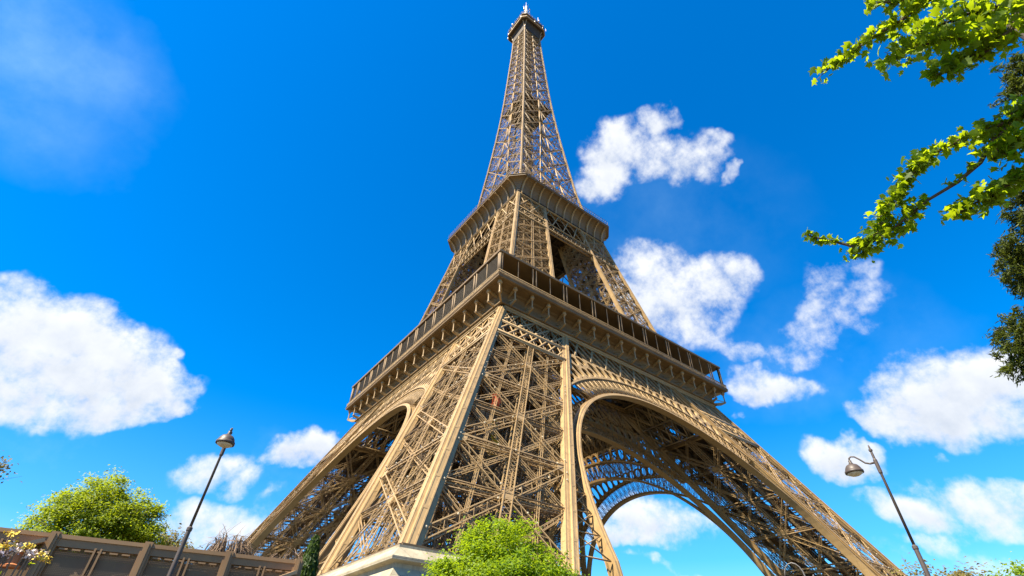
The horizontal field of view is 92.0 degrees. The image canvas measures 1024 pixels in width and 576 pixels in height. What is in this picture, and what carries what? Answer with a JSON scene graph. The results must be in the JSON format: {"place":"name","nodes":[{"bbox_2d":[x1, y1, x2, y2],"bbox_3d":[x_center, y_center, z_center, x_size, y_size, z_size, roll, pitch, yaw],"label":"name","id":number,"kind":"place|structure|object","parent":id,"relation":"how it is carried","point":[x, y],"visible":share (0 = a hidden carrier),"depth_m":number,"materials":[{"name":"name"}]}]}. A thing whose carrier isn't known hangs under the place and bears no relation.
{"place":"outdoors","nodes":[
{"label":"outdoors","id":0,"kind":"place"},
{"bbox_2d":[0,0,1023,575],"label":"sky","id":1,"kind":"structure","parent":0,"point":[217,217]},
{"bbox_2d":[974,0,1023,386],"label":"tree","id":2,"kind":"object","parent":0,"point":[1010,252],"visible":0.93,"depth_m":13.86,"materials":[{"name":"green plant"}]},
{"label":"ground","id":3,"kind":"structure","parent":0,"visible":0},
{"bbox_2d":[0,450,21,482],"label":"blossom tree","id":4,"kind":"object","parent":3,"relation":"on","point":[3,465],"visible":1,"depth_m":18.37,"materials":[{"name":"grey plant"}]},
{"bbox_2d":[0,530,51,575],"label":"flowering shrub","id":5,"kind":"object","parent":3,"relation":"on","point":[10,547],"visible":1,"depth_m":3.54,"materials":[{"name":"yellow plant"}]},
{"bbox_2d":[3,464,173,570],"bbox_3d":[-28.202,18.055,30.489,8.868,13.863,10.786,-17,-43,21],"label":"broad green tree","id":6,"kind":"object","parent":3,"relation":"on","point":[122,516],"visible":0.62,"depth_m":32.14,"materials":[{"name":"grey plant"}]},
{"bbox_2d":[45,563,145,575],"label":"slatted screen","id":7,"kind":"object","parent":3,"relation":"on","point":[76,572],"visible":0.06,"depth_m":12.23,"materials":[{"name":"brown wood"}]},
{"bbox_2d":[0,549,279,575],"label":"timber wall","id":8,"kind":"structure","parent":3,"relation":"on","point":[128,565],"depth_m":13.10,"materials":[{"name":"brown wood"}]},
{"bbox_2d":[0,527,303,575],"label":"fence","id":9,"kind":"object","parent":3,"relation":"on","point":[56,542],"visible":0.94,"depth_m":11.73,"materials":[{"name":"brown metal"}]},
{"bbox_2d":[0,538,44,568],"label":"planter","id":10,"kind":"object","parent":9,"relation":"attached to","point":[15,560],"visible":0.53,"depth_m":10.71,"materials":[{"name":"grey metal"}]},
{"bbox_2d":[281,570,296,575],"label":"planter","id":11,"kind":"object","parent":9,"relation":"attached to","point":[291,573],"visible":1,"depth_m":12.77,"materials":[{"name":"grey metal"}]},
{"bbox_2d":[153,523,202,567],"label":"buff tree","id":12,"kind":"object","parent":3,"relation":"on","point":[174,538],"visible":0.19,"depth_m":47.53,"materials":[{"name":"grey plant"}]},
{"bbox_2d":[167,428,234,575],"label":"street lamp","id":13,"kind":"object","parent":3,"relation":"on","point":[225,441],"visible":1,"depth_m":11.99,"materials":[{"name":"grey metal"}]},
{"bbox_2d":[186,522,259,574],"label":"bare shrub","id":14,"kind":"object","parent":3,"relation":"on","point":[237,547],"visible":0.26,"depth_m":24.16,"materials":[{"name":"brown plant"}]},
{"bbox_2d":[255,544,330,573],"bbox_3d":[-13.375,18.820,27.174,5.746,8.835,5.562,27,-46,-27],"label":"bare shrub","id":15,"kind":"object","parent":3,"relation":"on","point":[295,553],"visible":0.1,"depth_m":28.73,"materials":[{"name":"brown plant"}]},
{"bbox_2d":[300,534,319,575],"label":"cypress","id":16,"kind":"object","parent":3,"relation":"on","point":[311,561],"visible":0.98,"depth_m":22.38,"materials":[{"name":"green plant"}]},
{"bbox_2d":[407,512,589,575],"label":"lime green tree","id":17,"kind":"object","parent":3,"relation":"on","point":[491,557],"visible":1,"depth_m":11.81,"materials":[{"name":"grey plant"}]},
{"bbox_2d":[244,5,905,575],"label":"lattice tower","id":18,"kind":"structure","parent":3,"relation":"on","point":[518,327],"depth_m":103.64,"materials":[{"name":"brown metal"}]},
{"bbox_2d":[465,401,494,439],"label":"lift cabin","id":19,"kind":"object","parent":18,"relation":"on","point":[470,421],"visible":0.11,"depth_m":59.83,"materials":[{"name":"brown metal"}]},
{"bbox_2d":[487,419,499,458],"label":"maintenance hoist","id":20,"kind":"object","parent":18,"relation":"attached to","point":[494,439],"visible":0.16,"depth_m":59.13,"materials":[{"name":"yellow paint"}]},
{"bbox_2d":[491,394,500,408],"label":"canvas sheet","id":21,"kind":"object","parent":18,"relation":"hanging from","point":[498,401],"visible":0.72,"depth_m":61.69,"materials":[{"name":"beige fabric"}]},
{"bbox_2d":[784,562,804,575],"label":"street lamp","id":22,"kind":"object","parent":3,"relation":"on","point":[796,565],"visible":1,"depth_m":23.03,"materials":[{"name":"grey metal"}]},
{"bbox_2d":[845,445,930,575],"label":"street lamp","id":23,"kind":"object","parent":3,"relation":"on","point":[853,470],"visible":1,"depth_m":12.66,"materials":[{"name":"grey metal"}]},
{"bbox_2d":[801,0,1023,262],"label":"plane tree","id":24,"kind":"object","parent":3,"relation":"on","point":[938,35],"visible":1,"depth_m":6.43,"materials":[{"name":"green plant"}]},
{"bbox_2d":[881,556,988,575],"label":"buff tree","id":25,"kind":"object","parent":3,"relation":"on","point":[958,572],"visible":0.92,"depth_m":41.73,"materials":[{"name":"grey plant"}]},
{"bbox_2d":[979,551,1023,575],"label":"lime green tree","id":26,"kind":"object","parent":3,"relation":"on","point":[1019,570],"visible":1,"depth_m":26.95,"materials":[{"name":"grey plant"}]}
]}

